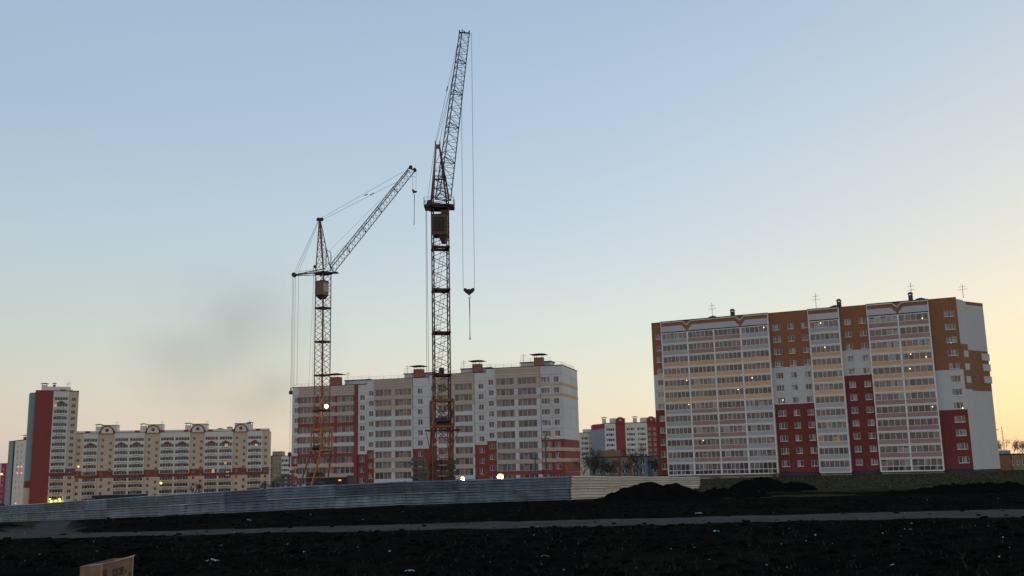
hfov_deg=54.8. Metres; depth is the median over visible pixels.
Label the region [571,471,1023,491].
rough grass
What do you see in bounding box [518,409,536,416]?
loggia window
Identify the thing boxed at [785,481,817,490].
soil mound
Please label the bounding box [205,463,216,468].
balcony window
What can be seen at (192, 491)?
shrub
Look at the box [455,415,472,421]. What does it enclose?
loggia window
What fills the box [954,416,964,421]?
window
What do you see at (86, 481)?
balcony window
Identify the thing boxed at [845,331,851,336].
window
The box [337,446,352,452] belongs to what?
loggia window
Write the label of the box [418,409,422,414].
window
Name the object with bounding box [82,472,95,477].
balcony window
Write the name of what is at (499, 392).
loggia window
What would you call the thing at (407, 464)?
loggia window
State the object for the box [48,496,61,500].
balcony window
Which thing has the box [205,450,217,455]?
balcony window
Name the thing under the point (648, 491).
soil mound
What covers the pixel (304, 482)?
loggia window
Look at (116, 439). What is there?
balcony window
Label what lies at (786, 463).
window
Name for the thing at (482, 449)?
window
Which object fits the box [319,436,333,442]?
loggia window
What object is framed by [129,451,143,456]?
balcony window
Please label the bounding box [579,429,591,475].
apartment block
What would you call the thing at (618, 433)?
apartment block
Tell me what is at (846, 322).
window
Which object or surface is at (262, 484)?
shrub
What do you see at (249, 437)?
balcony window
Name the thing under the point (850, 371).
window
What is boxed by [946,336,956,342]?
window
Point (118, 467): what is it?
balcony window
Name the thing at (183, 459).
balcony window
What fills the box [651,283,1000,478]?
apartment block
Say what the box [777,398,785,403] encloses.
window
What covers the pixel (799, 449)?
window
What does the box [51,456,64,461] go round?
balcony window
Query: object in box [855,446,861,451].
window
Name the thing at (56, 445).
balcony window
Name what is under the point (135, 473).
balcony window
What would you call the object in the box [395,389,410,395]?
loggia window
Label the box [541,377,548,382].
window
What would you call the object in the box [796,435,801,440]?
window
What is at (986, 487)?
soil mound
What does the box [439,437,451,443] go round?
loggia window
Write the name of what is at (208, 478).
balcony window
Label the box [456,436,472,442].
loggia window
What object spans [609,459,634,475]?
bare tree
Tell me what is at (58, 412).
balcony window
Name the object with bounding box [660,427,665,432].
window
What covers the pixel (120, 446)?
balcony window
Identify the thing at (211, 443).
balcony window
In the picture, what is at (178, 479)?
balcony window
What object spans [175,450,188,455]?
balcony window
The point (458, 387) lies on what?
loggia window
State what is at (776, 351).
window
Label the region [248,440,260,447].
balcony window
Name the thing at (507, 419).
apartment block
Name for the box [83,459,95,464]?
balcony window
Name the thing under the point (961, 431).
window
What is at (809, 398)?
window
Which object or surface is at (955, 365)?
window
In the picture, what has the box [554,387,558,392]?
window
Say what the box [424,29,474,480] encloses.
tower crane
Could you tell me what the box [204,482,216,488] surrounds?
balcony window
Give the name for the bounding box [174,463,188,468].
balcony window
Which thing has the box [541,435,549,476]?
utility pole
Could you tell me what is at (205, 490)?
balcony window
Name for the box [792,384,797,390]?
window
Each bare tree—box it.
[570,447,604,475]
[584,454,612,475]
[598,462,616,476]
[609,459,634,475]
[621,444,655,476]
[644,456,657,476]
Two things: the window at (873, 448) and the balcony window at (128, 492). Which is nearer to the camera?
the window at (873, 448)
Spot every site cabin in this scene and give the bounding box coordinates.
[324,475,354,484]
[417,472,427,480]
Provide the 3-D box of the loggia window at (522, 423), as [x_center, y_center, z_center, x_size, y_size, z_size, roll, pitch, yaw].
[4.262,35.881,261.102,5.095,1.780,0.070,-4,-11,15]
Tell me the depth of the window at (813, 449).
219.22 m
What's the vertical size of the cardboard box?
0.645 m
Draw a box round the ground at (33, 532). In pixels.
[0,470,1023,575]
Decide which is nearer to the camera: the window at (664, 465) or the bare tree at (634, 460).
the window at (664, 465)
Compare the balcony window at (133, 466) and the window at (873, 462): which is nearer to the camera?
the window at (873, 462)
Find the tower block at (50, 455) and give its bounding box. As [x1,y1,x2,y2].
[22,382,78,506]
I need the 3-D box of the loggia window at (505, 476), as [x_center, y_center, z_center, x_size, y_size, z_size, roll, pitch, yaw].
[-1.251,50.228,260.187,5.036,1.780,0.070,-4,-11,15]
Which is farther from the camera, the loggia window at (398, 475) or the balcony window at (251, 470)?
the balcony window at (251, 470)
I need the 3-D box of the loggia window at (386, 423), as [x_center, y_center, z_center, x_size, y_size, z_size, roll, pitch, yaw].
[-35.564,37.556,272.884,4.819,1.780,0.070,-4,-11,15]
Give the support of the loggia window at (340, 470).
in the apartment block at (507, 419)
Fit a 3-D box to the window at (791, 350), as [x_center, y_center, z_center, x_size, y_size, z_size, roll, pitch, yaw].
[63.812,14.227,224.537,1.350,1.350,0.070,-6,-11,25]
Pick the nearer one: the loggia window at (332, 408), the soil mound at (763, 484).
the soil mound at (763, 484)
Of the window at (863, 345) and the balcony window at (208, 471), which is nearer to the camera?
the window at (863, 345)
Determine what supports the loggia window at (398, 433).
in the apartment block at (507, 419)
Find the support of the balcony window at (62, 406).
in the tower block at (50, 455)
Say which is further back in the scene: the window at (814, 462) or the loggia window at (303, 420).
the loggia window at (303, 420)
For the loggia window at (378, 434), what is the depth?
272.43 m
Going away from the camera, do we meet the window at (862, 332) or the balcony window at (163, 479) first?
the window at (862, 332)
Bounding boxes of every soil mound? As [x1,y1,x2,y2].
[592,482,731,501]
[729,477,801,491]
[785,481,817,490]
[869,481,1023,495]
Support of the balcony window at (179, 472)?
in the apartment block at (154, 459)
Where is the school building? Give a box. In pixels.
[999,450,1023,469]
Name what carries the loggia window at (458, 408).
in the apartment block at (507, 419)
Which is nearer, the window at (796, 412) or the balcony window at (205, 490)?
the window at (796, 412)
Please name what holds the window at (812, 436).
in the apartment block at (900, 387)
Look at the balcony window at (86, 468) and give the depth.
420.82 m
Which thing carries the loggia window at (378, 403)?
in the apartment block at (507, 419)
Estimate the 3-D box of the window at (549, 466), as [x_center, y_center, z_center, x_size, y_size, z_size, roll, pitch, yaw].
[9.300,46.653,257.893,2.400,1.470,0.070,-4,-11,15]
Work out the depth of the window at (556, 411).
259.64 m
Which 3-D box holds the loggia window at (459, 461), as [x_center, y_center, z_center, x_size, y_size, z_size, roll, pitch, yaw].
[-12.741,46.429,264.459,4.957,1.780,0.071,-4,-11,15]
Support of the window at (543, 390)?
in the apartment block at (507, 419)
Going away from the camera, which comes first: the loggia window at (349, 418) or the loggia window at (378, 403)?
the loggia window at (378, 403)
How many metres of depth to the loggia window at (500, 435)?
262.25 m
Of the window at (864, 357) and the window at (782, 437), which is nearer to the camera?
the window at (864, 357)
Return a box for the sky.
[0,0,1023,462]
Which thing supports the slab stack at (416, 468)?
on the ground at (33, 532)
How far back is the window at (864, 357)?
217.47 m
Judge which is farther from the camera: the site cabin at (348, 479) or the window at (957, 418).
the window at (957, 418)
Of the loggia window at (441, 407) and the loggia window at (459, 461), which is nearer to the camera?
the loggia window at (459, 461)
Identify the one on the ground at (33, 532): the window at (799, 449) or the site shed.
the site shed
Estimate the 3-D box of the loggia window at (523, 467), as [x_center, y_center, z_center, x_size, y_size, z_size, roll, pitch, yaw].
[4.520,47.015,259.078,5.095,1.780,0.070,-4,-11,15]
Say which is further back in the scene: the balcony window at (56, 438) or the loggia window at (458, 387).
the balcony window at (56, 438)
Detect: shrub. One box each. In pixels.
[189,482,202,492]
[258,479,271,495]
[270,477,280,487]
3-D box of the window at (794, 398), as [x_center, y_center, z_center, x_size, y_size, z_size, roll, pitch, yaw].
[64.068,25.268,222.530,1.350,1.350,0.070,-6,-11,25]
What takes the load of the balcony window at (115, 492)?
in the apartment block at (154, 459)
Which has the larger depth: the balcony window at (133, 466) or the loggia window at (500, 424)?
the balcony window at (133, 466)
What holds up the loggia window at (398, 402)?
in the apartment block at (507, 419)
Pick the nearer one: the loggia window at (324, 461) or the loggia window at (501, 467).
the loggia window at (501, 467)
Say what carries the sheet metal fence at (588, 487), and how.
on the ground at (33, 532)
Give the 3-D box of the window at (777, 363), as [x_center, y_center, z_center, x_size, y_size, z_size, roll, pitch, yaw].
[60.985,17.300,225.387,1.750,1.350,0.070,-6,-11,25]
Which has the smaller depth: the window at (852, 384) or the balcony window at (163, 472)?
the window at (852, 384)
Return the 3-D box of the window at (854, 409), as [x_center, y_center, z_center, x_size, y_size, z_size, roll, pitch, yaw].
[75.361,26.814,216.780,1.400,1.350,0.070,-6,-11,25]
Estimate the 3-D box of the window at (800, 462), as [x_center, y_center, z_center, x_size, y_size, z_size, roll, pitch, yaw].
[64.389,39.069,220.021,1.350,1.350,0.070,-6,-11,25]
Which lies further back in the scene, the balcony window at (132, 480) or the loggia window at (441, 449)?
the balcony window at (132, 480)
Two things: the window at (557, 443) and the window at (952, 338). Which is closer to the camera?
the window at (952, 338)
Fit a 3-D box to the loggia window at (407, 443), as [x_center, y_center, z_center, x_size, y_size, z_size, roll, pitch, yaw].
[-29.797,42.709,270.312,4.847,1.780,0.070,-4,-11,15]
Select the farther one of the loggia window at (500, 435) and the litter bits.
the loggia window at (500, 435)
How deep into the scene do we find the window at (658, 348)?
238.26 m
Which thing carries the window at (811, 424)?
in the apartment block at (900, 387)
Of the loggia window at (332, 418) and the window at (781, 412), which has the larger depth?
the loggia window at (332, 418)
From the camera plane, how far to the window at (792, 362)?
224.07 m
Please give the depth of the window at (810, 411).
220.76 m
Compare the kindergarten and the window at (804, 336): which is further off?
the kindergarten
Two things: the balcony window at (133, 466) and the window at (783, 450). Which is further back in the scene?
the balcony window at (133, 466)
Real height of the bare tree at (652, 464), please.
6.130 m
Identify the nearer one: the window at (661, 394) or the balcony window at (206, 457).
the window at (661, 394)
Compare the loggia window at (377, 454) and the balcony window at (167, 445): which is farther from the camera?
the balcony window at (167, 445)
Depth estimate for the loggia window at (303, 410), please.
280.39 m
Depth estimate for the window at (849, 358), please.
218.80 m
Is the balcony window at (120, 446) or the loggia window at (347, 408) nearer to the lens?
the loggia window at (347, 408)
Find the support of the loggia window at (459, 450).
in the apartment block at (507, 419)
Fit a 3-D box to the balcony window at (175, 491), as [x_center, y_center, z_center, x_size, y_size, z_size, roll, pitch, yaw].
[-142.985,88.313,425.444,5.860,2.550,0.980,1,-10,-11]
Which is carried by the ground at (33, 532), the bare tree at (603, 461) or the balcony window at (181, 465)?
the bare tree at (603, 461)
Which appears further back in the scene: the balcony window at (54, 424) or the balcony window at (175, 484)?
the balcony window at (175, 484)
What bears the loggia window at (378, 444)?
in the apartment block at (507, 419)
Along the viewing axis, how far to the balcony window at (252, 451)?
434.39 m
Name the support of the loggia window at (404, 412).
in the apartment block at (507, 419)
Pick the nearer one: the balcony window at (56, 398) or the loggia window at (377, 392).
the loggia window at (377, 392)
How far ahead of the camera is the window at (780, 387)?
224.37 m
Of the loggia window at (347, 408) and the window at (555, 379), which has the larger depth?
the loggia window at (347, 408)
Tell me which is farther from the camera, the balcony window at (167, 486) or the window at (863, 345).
the balcony window at (167, 486)
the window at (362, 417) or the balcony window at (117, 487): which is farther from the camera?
the balcony window at (117, 487)
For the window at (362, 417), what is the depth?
275.37 m
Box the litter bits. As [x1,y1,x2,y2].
[38,498,1017,569]
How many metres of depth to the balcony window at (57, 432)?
418.41 m
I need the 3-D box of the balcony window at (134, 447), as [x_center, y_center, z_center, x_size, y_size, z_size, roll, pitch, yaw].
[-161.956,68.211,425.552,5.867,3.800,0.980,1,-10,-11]
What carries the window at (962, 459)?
in the apartment block at (900, 387)
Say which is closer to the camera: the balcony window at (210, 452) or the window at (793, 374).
the window at (793, 374)
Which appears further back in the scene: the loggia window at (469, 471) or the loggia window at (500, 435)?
the loggia window at (469, 471)
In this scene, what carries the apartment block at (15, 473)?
on the ground at (33, 532)
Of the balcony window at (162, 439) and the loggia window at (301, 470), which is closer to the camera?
the loggia window at (301, 470)
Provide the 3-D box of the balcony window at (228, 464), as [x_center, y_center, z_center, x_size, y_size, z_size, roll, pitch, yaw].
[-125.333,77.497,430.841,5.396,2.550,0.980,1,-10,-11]
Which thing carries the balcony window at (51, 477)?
in the tower block at (50, 455)
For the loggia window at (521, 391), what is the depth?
262.63 m
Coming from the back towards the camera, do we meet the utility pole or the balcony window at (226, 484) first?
the balcony window at (226, 484)
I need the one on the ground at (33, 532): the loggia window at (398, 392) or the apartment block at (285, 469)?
the apartment block at (285, 469)
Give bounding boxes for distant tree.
[998,439,1023,453]
[1013,441,1023,452]
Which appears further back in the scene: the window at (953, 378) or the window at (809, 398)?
the window at (809, 398)
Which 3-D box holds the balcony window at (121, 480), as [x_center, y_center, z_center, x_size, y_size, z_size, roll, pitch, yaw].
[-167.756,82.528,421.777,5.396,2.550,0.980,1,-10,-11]
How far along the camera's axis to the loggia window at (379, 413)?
273.43 m
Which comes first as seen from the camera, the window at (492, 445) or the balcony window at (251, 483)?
the window at (492, 445)
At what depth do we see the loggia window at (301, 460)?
277.80 m
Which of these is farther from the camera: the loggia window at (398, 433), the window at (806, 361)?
the loggia window at (398, 433)
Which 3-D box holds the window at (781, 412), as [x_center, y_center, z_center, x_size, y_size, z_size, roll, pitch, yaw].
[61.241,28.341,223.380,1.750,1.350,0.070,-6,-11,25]
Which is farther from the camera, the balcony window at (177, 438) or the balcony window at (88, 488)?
the balcony window at (177, 438)
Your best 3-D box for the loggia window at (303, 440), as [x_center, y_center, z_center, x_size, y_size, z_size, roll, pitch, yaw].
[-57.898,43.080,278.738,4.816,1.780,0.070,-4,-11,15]
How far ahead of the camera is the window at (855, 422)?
216.30 m
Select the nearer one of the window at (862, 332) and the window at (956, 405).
the window at (956, 405)
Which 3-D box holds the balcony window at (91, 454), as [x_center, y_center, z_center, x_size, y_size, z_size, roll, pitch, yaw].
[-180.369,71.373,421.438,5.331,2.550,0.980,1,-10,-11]
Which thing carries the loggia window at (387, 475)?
in the apartment block at (507, 419)
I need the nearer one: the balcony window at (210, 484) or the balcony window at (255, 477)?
the balcony window at (210, 484)
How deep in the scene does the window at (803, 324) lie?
224.31 m
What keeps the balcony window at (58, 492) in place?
in the tower block at (50, 455)
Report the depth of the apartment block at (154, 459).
427.47 m
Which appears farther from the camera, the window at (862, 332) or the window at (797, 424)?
the window at (797, 424)
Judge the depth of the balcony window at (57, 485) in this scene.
414.44 m
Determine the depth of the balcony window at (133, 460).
424.63 m
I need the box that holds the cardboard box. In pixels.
[80,555,134,575]
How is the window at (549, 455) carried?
in the apartment block at (507, 419)
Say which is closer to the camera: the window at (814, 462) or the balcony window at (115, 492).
the window at (814, 462)
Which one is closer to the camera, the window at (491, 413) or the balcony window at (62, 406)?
the window at (491, 413)
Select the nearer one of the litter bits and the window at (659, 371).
the litter bits
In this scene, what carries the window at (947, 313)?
in the apartment block at (900, 387)
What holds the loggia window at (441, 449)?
in the apartment block at (507, 419)
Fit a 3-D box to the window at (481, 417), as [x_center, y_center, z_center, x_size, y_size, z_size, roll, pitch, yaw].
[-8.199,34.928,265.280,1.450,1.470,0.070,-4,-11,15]
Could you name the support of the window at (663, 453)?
in the apartment block at (900, 387)
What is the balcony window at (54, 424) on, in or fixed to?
in the tower block at (50, 455)
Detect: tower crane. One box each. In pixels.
[288,165,416,485]
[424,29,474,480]
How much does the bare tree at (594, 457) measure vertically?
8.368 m
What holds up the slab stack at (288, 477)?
on the ground at (33, 532)
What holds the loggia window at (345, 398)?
in the apartment block at (507, 419)
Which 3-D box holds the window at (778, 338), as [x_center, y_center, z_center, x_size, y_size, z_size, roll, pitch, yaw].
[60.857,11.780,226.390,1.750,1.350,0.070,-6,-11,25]
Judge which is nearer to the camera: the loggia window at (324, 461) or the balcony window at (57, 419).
the loggia window at (324, 461)
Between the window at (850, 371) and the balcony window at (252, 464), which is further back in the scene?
the balcony window at (252, 464)
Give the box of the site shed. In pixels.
[91,494,147,506]
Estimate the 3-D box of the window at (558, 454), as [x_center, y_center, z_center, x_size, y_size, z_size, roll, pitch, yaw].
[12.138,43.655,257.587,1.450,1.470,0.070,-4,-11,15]
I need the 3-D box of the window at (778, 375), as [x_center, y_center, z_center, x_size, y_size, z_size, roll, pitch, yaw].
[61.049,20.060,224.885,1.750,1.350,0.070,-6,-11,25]
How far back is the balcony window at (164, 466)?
426.50 m
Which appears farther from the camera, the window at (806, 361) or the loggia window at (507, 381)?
the loggia window at (507, 381)
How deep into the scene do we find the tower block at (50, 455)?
416.54 m
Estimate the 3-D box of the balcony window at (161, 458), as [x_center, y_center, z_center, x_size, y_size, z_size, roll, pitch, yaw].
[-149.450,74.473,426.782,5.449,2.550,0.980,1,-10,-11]
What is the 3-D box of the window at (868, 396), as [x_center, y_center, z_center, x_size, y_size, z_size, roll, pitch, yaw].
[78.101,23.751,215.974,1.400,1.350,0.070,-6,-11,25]
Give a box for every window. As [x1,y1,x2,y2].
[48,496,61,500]
[49,483,62,488]
[49,489,62,495]
[50,463,63,468]
[50,469,63,475]
[50,476,63,481]
[51,449,64,455]
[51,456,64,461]
[52,430,65,435]
[52,436,65,441]
[52,443,64,448]
[53,417,66,422]
[53,423,66,428]
[54,397,67,399]
[54,401,67,409]
[54,410,66,415]
[81,492,94,497]
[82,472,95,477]
[82,479,94,484]
[82,485,94,491]
[83,452,96,457]
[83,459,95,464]
[83,465,95,471]
[84,439,96,441]
[84,442,96,451]
[112,491,125,494]
[113,471,126,477]
[113,478,125,483]
[113,485,125,490]
[114,451,127,457]
[114,458,126,463]
[114,465,126,470]
[115,438,127,441]
[115,442,127,450]
[127,491,141,493]
[128,471,142,476]
[128,478,141,483]
[128,484,141,489]
[129,442,143,450]
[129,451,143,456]
[129,458,142,463]
[129,464,142,469]
[130,438,143,440]
[159,477,172,482]
[159,483,171,489]
[159,490,171,494]
[160,451,172,456]
[160,457,172,462]
[160,464,172,469]
[160,470,172,475]
[161,437,173,440]
[161,441,173,449]
[173,490,187,493]
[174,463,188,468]
[174,470,187,475]
[174,476,187,482]
[174,483,187,488]
[175,437,189,440]
[175,441,188,449]
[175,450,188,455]
[175,457,188,462]
[204,469,216,474]
[204,476,216,481]
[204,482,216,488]
[204,489,216,491]
[205,437,217,439]
[205,440,217,448]
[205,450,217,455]
[205,456,217,461]
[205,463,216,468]
[218,475,230,481]
[218,482,230,487]
[219,437,231,439]
[219,440,231,448]
[219,449,231,454]
[219,456,231,461]
[219,462,231,467]
[219,469,230,474]
[247,462,260,467]
[247,468,260,473]
[247,475,260,480]
[247,481,260,486]
[248,436,261,438]
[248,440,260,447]
[248,449,260,454]
[248,455,260,460]
[299,427,314,433]
[299,437,314,443]
[299,447,313,453]
[299,457,313,463]
[299,468,313,473]
[299,478,313,484]
[300,397,313,403]
[300,407,314,413]
[300,417,314,423]
[318,467,333,473]
[319,396,334,402]
[319,406,334,412]
[319,416,334,422]
[319,426,334,432]
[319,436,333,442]
[319,457,333,463]
[337,395,352,401]
[337,405,352,411]
[337,415,352,421]
[337,426,352,432]
[337,436,352,442]
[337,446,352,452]
[337,456,352,462]
[337,467,352,473]
[360,415,364,420]
[375,389,390,396]
[375,400,390,406]
[375,410,390,416]
[375,420,390,426]
[375,431,390,437]
[375,441,390,447]
[375,451,390,457]
[375,462,390,468]
[375,472,390,478]
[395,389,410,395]
[395,399,410,405]
[395,409,410,415]
[395,420,410,426]
[395,430,410,436]
[395,440,410,446]
[395,451,410,457]
[395,461,410,467]
[395,472,411,478]
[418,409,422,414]
[438,385,449,390]
[438,406,447,411]
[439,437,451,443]
[439,448,451,454]
[455,384,471,390]
[455,394,471,400]
[455,405,471,411]
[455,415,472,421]
[455,426,472,432]
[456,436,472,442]
[456,447,472,453]
[456,458,472,464]
[456,468,472,475]
[479,415,483,420]
[479,436,483,441]
[479,447,484,452]
[489,390,493,395]
[489,411,493,416]
[490,443,494,448]
[490,454,494,459]
[490,465,494,470]
[496,378,513,385]
[496,389,513,395]
[496,399,514,406]
[497,410,514,416]
[497,421,514,427]
[497,431,514,438]
[497,442,515,449]
[498,453,515,459]
[498,464,515,470]
[503,475,515,478]
[518,377,535,384]
[518,388,535,394]
[518,398,536,405]
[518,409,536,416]
[519,420,536,426]
[519,431,537,437]
[519,442,537,448]
[519,452,537,459]
[520,463,538,470]
[520,474,538,477]
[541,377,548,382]
[541,388,549,392]
[541,398,549,403]
[542,409,549,414]
[542,420,550,425]
[542,431,550,436]
[543,442,550,447]
[543,453,551,457]
[543,464,551,468]
[553,376,558,381]
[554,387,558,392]
[554,409,559,413]
[555,441,560,446]
[556,452,560,457]
[556,463,560,468]
[656,345,661,350]
[657,368,662,373]
[658,380,663,385]
[658,392,663,397]
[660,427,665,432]
[661,439,665,444]
[661,451,666,456]
[662,463,667,468]
[772,324,779,329]
[773,336,780,341]
[774,348,781,354]
[775,361,782,366]
[776,373,783,378]
[777,385,784,390]
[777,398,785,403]
[778,410,785,415]
[779,423,786,428]
[780,435,787,440]
[781,448,788,453]
[782,460,789,466]
[787,323,793,328]
[788,335,794,340]
[789,347,794,353]
[790,360,795,365]
[791,372,796,377]
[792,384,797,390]
[793,397,798,402]
[794,409,799,415]
[795,422,800,427]
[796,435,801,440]
[796,447,802,453]
[797,460,803,465]
[801,322,806,327]
[802,334,807,339]
[803,346,808,352]
[804,359,809,364]
[805,371,810,376]
[806,384,811,389]
[807,396,812,401]
[808,409,813,414]
[809,421,814,427]
[809,434,815,439]
[810,447,816,452]
[811,460,817,465]
[844,318,850,324]
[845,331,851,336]
[846,343,852,349]
[847,356,853,361]
[848,369,854,374]
[849,381,855,387]
[850,394,856,399]
[851,407,857,412]
[852,420,859,425]
[854,433,860,438]
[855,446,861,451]
[856,459,862,464]
[859,317,865,323]
[860,330,866,335]
[861,342,867,348]
[862,355,868,360]
[863,368,869,373]
[864,380,870,386]
[865,393,871,399]
[866,406,873,412]
[867,419,874,425]
[869,432,875,438]
[870,445,876,451]
[871,458,877,464]
[944,310,953,316]
[945,323,955,329]
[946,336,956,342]
[948,349,957,355]
[949,362,959,368]
[950,375,960,381]
[952,389,961,395]
[953,402,963,408]
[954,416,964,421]
[956,429,966,435]
[957,443,967,448]
[958,456,969,462]
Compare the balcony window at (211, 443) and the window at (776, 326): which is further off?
the balcony window at (211, 443)
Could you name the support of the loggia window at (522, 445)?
in the apartment block at (507, 419)
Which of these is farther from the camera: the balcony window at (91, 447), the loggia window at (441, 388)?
the balcony window at (91, 447)
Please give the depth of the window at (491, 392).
265.41 m
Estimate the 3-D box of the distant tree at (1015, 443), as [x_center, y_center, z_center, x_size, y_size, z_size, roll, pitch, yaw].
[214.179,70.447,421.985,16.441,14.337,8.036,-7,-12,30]
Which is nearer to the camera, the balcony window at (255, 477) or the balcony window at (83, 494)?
the balcony window at (83, 494)
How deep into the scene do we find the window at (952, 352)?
210.00 m
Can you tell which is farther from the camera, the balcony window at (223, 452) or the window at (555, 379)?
the balcony window at (223, 452)
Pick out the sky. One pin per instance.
(168, 168)
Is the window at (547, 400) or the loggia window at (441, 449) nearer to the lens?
the window at (547, 400)
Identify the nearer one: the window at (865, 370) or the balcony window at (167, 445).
the window at (865, 370)
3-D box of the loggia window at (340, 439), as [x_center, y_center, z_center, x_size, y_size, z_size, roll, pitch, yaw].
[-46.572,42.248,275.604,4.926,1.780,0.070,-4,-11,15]
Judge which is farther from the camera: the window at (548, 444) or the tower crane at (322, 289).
the window at (548, 444)
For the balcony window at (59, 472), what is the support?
in the tower block at (50, 455)
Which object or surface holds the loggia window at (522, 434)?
in the apartment block at (507, 419)
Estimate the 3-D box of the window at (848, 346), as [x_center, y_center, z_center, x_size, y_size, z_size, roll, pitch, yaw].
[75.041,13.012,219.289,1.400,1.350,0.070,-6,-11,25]
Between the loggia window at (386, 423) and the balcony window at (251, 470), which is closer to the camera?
the loggia window at (386, 423)
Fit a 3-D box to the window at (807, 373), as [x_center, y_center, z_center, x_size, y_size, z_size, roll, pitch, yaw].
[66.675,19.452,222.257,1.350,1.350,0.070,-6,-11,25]
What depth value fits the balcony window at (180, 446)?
429.01 m
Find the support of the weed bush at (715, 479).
on the ground at (33, 532)
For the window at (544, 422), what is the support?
in the apartment block at (507, 419)
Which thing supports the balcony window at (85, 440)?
in the apartment block at (154, 459)
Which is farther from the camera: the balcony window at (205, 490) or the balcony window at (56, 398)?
the balcony window at (205, 490)
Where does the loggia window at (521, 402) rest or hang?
in the apartment block at (507, 419)
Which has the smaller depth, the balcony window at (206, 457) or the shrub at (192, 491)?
the shrub at (192, 491)
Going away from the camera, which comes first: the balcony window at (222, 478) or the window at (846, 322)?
the window at (846, 322)
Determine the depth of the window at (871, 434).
214.46 m
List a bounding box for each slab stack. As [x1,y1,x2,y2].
[279,474,292,486]
[411,458,427,480]
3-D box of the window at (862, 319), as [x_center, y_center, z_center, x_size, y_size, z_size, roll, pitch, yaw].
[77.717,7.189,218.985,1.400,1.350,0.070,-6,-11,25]
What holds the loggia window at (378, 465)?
in the apartment block at (507, 419)
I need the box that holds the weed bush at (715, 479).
[709,476,722,482]
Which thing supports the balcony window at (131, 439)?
in the apartment block at (154, 459)
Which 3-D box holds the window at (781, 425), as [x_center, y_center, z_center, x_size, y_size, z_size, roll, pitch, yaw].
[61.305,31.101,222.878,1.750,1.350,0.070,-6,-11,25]
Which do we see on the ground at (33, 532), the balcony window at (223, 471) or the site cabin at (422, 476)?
the site cabin at (422, 476)
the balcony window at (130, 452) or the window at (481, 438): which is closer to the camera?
the window at (481, 438)
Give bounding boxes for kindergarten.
[591,450,658,479]
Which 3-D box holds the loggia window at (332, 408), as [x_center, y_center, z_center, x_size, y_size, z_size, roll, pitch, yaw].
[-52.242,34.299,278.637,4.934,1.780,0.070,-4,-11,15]
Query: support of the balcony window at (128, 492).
in the apartment block at (154, 459)
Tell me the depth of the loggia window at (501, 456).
261.23 m
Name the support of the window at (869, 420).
in the apartment block at (900, 387)
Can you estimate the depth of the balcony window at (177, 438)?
429.95 m
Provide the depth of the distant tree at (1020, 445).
416.71 m
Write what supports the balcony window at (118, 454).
in the apartment block at (154, 459)
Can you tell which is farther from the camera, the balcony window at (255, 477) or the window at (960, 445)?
the balcony window at (255, 477)
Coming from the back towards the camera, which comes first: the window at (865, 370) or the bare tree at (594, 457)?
the bare tree at (594, 457)
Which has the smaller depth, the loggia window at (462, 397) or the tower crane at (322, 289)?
the tower crane at (322, 289)
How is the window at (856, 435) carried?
in the apartment block at (900, 387)
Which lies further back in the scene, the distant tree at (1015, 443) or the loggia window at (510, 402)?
the distant tree at (1015, 443)
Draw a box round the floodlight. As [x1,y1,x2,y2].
[497,473,503,478]
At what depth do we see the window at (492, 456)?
262.38 m
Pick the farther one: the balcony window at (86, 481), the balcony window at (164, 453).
the balcony window at (164, 453)
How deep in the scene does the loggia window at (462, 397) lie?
267.49 m
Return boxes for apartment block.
[0,463,7,503]
[5,435,26,504]
[73,420,270,500]
[270,451,284,487]
[281,456,291,486]
[291,353,580,486]
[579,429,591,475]
[591,416,657,455]
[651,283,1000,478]
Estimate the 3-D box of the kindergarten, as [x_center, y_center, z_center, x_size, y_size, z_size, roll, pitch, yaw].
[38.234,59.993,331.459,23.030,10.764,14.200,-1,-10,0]
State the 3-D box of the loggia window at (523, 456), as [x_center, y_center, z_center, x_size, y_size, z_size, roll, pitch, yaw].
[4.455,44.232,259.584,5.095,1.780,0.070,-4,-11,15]
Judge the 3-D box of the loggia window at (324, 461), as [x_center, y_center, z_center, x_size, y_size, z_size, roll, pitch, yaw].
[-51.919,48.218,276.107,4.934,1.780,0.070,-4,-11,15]
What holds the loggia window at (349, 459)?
in the apartment block at (507, 419)
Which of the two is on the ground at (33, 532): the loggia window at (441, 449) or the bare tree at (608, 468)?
the bare tree at (608, 468)
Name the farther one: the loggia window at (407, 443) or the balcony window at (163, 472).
the balcony window at (163, 472)
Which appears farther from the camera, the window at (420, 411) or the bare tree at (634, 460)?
the window at (420, 411)
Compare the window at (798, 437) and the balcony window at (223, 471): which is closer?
the window at (798, 437)
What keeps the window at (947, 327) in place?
in the apartment block at (900, 387)
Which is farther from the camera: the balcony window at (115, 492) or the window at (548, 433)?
the balcony window at (115, 492)
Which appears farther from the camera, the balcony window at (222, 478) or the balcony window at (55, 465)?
the balcony window at (222, 478)
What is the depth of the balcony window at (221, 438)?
433.33 m
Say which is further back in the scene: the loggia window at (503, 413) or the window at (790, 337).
the loggia window at (503, 413)
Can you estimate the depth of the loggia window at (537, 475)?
258.75 m
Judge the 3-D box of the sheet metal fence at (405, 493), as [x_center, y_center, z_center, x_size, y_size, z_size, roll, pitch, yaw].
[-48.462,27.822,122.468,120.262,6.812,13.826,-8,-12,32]
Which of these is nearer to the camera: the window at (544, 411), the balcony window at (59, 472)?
the window at (544, 411)
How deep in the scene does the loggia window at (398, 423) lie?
271.37 m
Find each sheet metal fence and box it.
[0,476,570,522]
[568,476,699,500]

